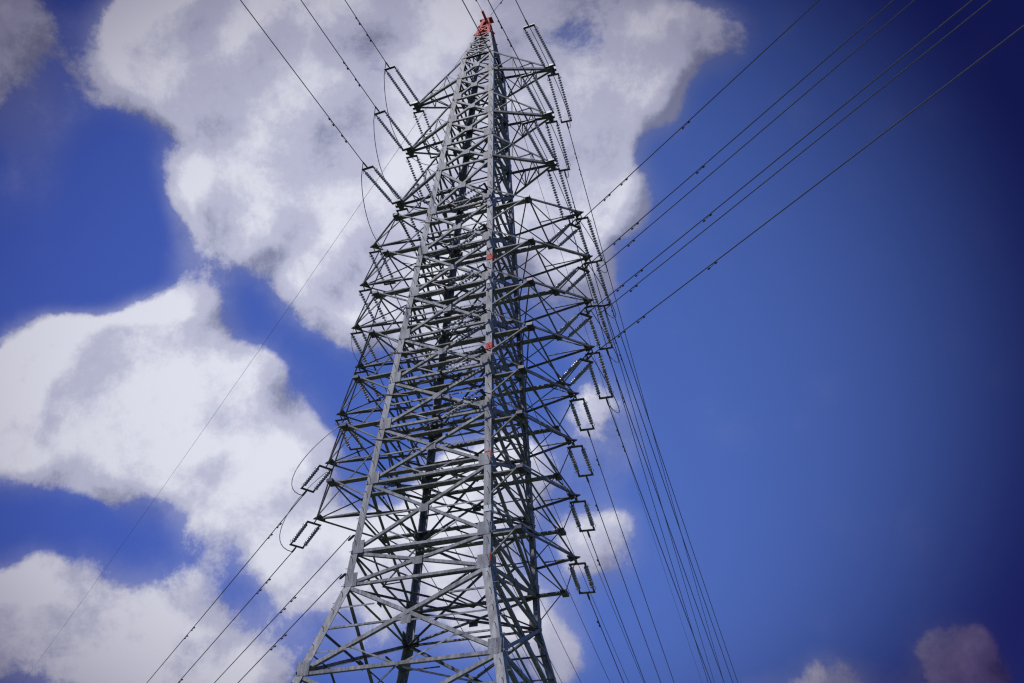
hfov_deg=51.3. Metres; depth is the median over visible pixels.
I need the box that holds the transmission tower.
[291,10,594,682]
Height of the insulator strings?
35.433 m
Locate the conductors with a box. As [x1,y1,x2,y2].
[23,0,1023,682]
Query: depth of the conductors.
57.93 m
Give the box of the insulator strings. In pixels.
[289,19,613,600]
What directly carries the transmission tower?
on the ground
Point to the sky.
(834, 404)
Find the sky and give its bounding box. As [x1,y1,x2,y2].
[0,0,1023,682]

